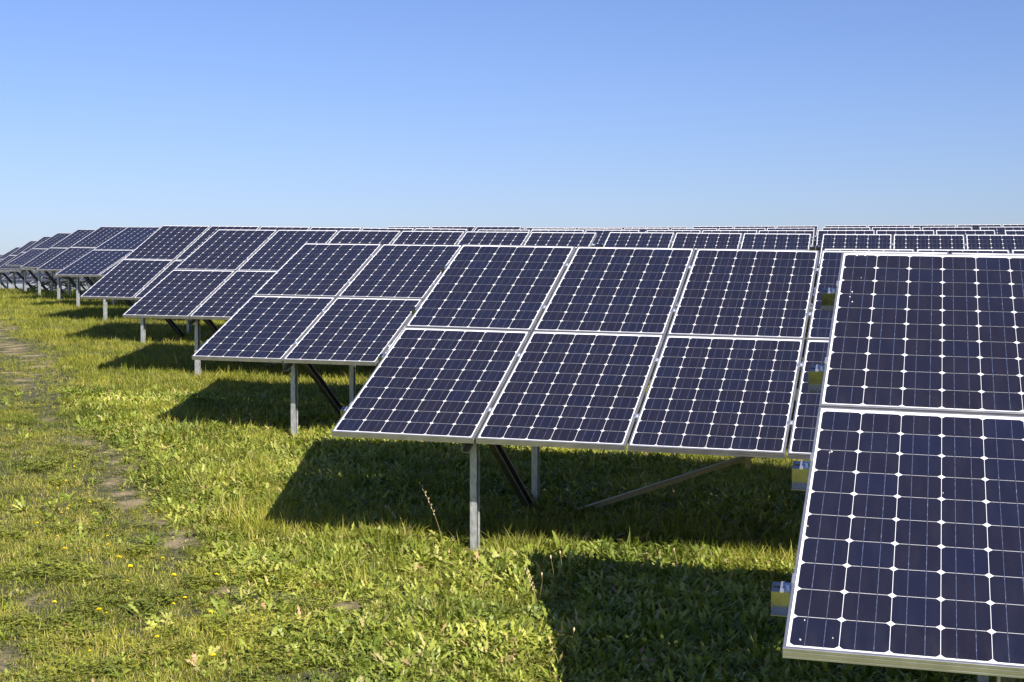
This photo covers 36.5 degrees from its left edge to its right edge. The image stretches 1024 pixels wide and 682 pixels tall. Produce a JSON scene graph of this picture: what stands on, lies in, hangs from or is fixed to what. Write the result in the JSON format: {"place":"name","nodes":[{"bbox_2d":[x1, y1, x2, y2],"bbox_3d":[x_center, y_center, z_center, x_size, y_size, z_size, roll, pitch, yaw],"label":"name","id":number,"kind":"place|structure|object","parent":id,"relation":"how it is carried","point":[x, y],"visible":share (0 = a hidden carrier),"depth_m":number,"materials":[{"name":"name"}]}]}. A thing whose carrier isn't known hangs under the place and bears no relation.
{"place":"outdoors","nodes":[
{"label":"outdoors","id":0,"kind":"place"},
{"bbox_2d":[63,278,74,289],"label":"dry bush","id":1,"kind":"object","parent":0,"point":[66,282],"visible":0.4,"depth_m":60.12,"materials":[{"name":"plant"}]},
{"bbox_2d":[0,294,811,681],"bbox_3d":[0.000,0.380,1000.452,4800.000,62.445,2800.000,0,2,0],"label":"ground","id":2,"kind":"structure","parent":0,"point":[126,494],"depth_m":11.55,"materials":[{"name":"soil"}]},
{"bbox_2d":[2,280,63,289],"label":"solar array","id":3,"kind":"object","parent":2,"relation":"on","point":[21,281],"visible":0.07,"depth_m":81.04,"materials":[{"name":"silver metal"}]},
{"bbox_2d":[0,254,80,289],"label":"solar array","id":4,"kind":"object","parent":2,"relation":"on","point":[28,278],"visible":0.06,"depth_m":75.59,"materials":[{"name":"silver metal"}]},
{"bbox_2d":[5,233,86,294],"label":"solar array","id":5,"kind":"object","parent":2,"relation":"on","point":[31,254],"visible":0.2,"depth_m":49.92,"materials":[{"name":"blue glass"}]},
{"bbox_2d":[0,247,94,288],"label":"solar array","id":6,"kind":"object","parent":2,"relation":"on","point":[5,255],"visible":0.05,"depth_m":66.38,"materials":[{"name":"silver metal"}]},
{"bbox_2d":[1,273,93,290],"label":"solar array","id":7,"kind":"object","parent":2,"relation":"on","point":[43,275],"visible":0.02,"depth_m":70.41,"materials":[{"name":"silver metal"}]},
{"bbox_2d":[0,241,97,289],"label":"solar array","id":8,"kind":"object","parent":2,"relation":"on","point":[15,253],"visible":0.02,"depth_m":60.89,"materials":[{"name":"blue glass"}]},
{"bbox_2d":[0,236,98,291],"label":"solar array","id":9,"kind":"object","parent":2,"relation":"on","point":[38,242],"visible":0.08,"depth_m":55.21,"materials":[{"name":"blue glass"}]},
{"bbox_2d":[20,229,98,299],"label":"solar array","id":10,"kind":"object","parent":2,"relation":"on","point":[55,250],"visible":0.12,"depth_m":44.41,"materials":[{"name":"blue glass"}]},
{"bbox_2d":[36,226,134,306],"bbox_3d":[-8.274,-1.663,38.542,6.205,2.568,3.117,0,2,15],"label":"solar array","id":11,"kind":"object","parent":2,"relation":"on","point":[82,247],"visible":0.16,"depth_m":38.96,"materials":[{"name":"blue glass"}]},
{"bbox_2d":[96,608,100,643],"bbox_3d":[-2.140,1.487,8.083,0.040,0.200,0.039,-8,-2,-21],"label":"yellow flower","id":12,"kind":"object","parent":2,"relation":"on","point":[98,609],"visible":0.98,"depth_m":8.08,"materials":[{"name":"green plant"}]},
{"bbox_2d":[55,227,159,319],"bbox_3d":[-6.198,-1.267,33.044,6.199,2.534,3.138,0,2,14],"label":"solar array","id":13,"kind":"object","parent":2,"relation":"on","point":[102,259],"visible":0.14,"depth_m":33.31,"materials":[{"name":"blue glass"}]},
{"bbox_2d":[80,225,467,342],"bbox_3d":[-4.113,-0.839,27.387,6.207,2.606,3.046,0,2,14],"label":"solar array","id":14,"kind":"object","parent":2,"relation":"on","point":[140,271],"visible":0.26,"depth_m":28.03,"materials":[{"name":"blue glass"}]},
{"bbox_2d":[122,229,596,374],"bbox_3d":[-2.064,-0.377,22.133,6.203,2.620,3.068,0,2,14],"label":"solar array","id":15,"kind":"object","parent":2,"relation":"on","point":[221,274],"visible":0.38,"depth_m":22.78,"materials":[{"name":"blue glass"}]},
{"bbox_2d":[419,481,442,542],"bbox_3d":[-0.554,1.203,10.660,0.172,0.478,0.008,0,2,0],"label":"grass stalk","id":16,"kind":"object","parent":2,"relation":"on","point":[431,508],"depth_m":10.66,"materials":[{"name":"plant"}]},
{"bbox_2d":[387,226,521,230],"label":"solar array","id":17,"kind":"object","parent":2,"relation":"on","point":[472,228],"visible":0.03,"depth_m":33.10,"materials":[{"name":"blue glass"}]},
{"bbox_2d":[0,291,958,681],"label":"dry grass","id":18,"kind":"structure","parent":2,"relation":"on","point":[246,541],"depth_m":10.90,"materials":[{"name":"plant"}]},
{"bbox_2d":[0,408,974,681],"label":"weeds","id":19,"kind":"object","parent":2,"relation":"on","point":[224,664],"visible":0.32,"depth_m":9.32,"materials":[{"name":"green plant"}]},
{"bbox_2d":[192,243,793,454],"bbox_3d":[0.012,0.149,16.728,6.204,2.551,3.087,0,2,14],"label":"solar array","id":20,"kind":"object","parent":2,"relation":"on","point":[307,306],"visible":0.34,"depth_m":16.93,"materials":[{"name":"blue glass"}]},
{"bbox_2d":[0,358,1017,681],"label":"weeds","id":21,"kind":"object","parent":2,"relation":"on","point":[362,596],"visible":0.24,"depth_m":9.64,"materials":[{"name":"green plant"}]},
{"bbox_2d":[0,381,1023,681],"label":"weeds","id":22,"kind":"object","parent":2,"relation":"on","point":[628,615],"visible":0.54,"depth_m":10.00,"materials":[{"name":"green plant"}]},
{"bbox_2d":[524,569,537,604],"bbox_3d":[0.112,1.420,8.836,0.082,0.262,0.008,0,2,0],"label":"grass stalk","id":23,"kind":"object","parent":2,"relation":"on","point":[531,583],"depth_m":8.83,"materials":[{"name":"plant"}]},
{"bbox_2d":[552,530,559,550],"bbox_3d":[0.298,1.364,10.506,0.056,0.160,0.050,0,2,0],"label":"dock leaf","id":24,"kind":"object","parent":2,"relation":"on","point":[555,538],"visible":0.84,"depth_m":10.51,"materials":[{"name":"green plant"}]},
{"bbox_2d":[477,229,639,246],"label":"solar array","id":25,"kind":"object","parent":2,"relation":"on","point":[601,236],"visible":0.06,"depth_m":28.06,"materials":[{"name":"blue glass"}]},
{"bbox_2d":[559,551,565,600],"bbox_3d":[0.293,1.381,8.975,0.040,0.339,0.010,0,2,0],"label":"plantain stalk","id":26,"kind":"object","parent":2,"relation":"on","point":[562,571],"visible":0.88,"depth_m":8.97,"materials":[{"name":"plant"}]},
{"bbox_2d":[521,227,687,229],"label":"solar array","id":27,"kind":"object","parent":2,"relation":"on","point":[527,228],"visible":0.02,"depth_m":38.01,"materials":[{"name":"blue glass"}]},
{"bbox_2d":[532,228,816,238],"bbox_3d":[3.003,-1.076,31.523,6.190,2.592,3.072,0,2,14],"label":"solar array","id":28,"kind":"object","parent":2,"relation":"on","point":[646,229],"visible":0.02,"depth_m":32.84,"materials":[{"name":"blue glass"}]},
{"bbox_2d":[331,244,1023,550],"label":"solar array","id":29,"kind":"object","parent":2,"relation":"on","point":[495,348],"visible":0.68,"depth_m":11.18,"materials":[{"name":"blue glass"}]},
{"bbox_2d":[600,232,814,249],"bbox_3d":[2.574,-0.315,21.716,3.173,2.567,3.072,0,2,13],"label":"solar array","id":30,"kind":"object","parent":2,"relation":"on","point":[718,240],"visible":0.11,"depth_m":22.86,"materials":[{"name":"blue glass"}]},
{"bbox_2d":[646,230,814,244],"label":"solar array","id":31,"kind":"object","parent":2,"relation":"on","point":[812,232],"visible":0.05,"depth_m":27.75,"materials":[{"name":"blue glass"}]},
{"bbox_2d":[692,226,817,249],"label":"solar array","id":32,"kind":"object","parent":2,"relation":"on","point":[815,227],"visible":0.02,"depth_m":37.35,"materials":[{"name":"blue glass"}]},
{"bbox_2d":[770,252,1023,681],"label":"solar array","id":33,"kind":"object","parent":2,"relation":"on","point":[908,477],"visible":1,"depth_m":5.92,"materials":[{"name":"blue glass"}]},
{"bbox_2d":[822,227,971,234],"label":"solar array","id":34,"kind":"object","parent":2,"relation":"on","point":[897,228],"visible":0.02,"depth_m":32.06,"materials":[{"name":"blue glass"}]},
{"bbox_2d":[810,230,995,306],"bbox_3d":[6.523,-0.616,25.664,3.164,2.587,3.073,0,2,13],"label":"solar array","id":35,"kind":"object","parent":2,"relation":"on","point":[818,239],"visible":0.08,"depth_m":26.98,"materials":[{"name":"blue glass"}]},
{"bbox_2d":[800,249,1023,367],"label":"solar array","id":36,"kind":"object","parent":2,"relation":"on","point":[966,250],"visible":0.02,"depth_m":17.18,"materials":[{"name":"blue glass"}]},
{"bbox_2d":[809,234,1023,316],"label":"solar array","id":37,"kind":"object","parent":2,"relation":"on","point":[917,241],"visible":0.16,"depth_m":22.21,"materials":[{"name":"blue glass"}]},
{"bbox_2d":[824,224,1023,229],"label":"solar array","id":38,"kind":"object","parent":2,"relation":"on","point":[975,226],"visible":0.04,"depth_m":36.13,"materials":[{"name":"blue glass"}]},
{"bbox_2d":[980,227,1023,234],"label":"solar array","id":39,"kind":"object","parent":2,"relation":"on","point":[999,230],"visible":0.03,"depth_m":31.77,"materials":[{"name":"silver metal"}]},
{"bbox_2d":[1004,230,1023,234],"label":"solar array","id":40,"kind":"object","parent":2,"relation":"on","point":[1013,232],"visible":0.07,"depth_m":26.34,"materials":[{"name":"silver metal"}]},
{"bbox_2d":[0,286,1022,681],"label":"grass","id":41,"kind":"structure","parent":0,"point":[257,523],"depth_m":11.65,"materials":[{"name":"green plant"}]},
{"bbox_2d":[0,0,1023,308],"label":"sky","id":42,"kind":"structure","parent":0,"point":[116,113],"materials":[{"name":"blue"}]}
]}

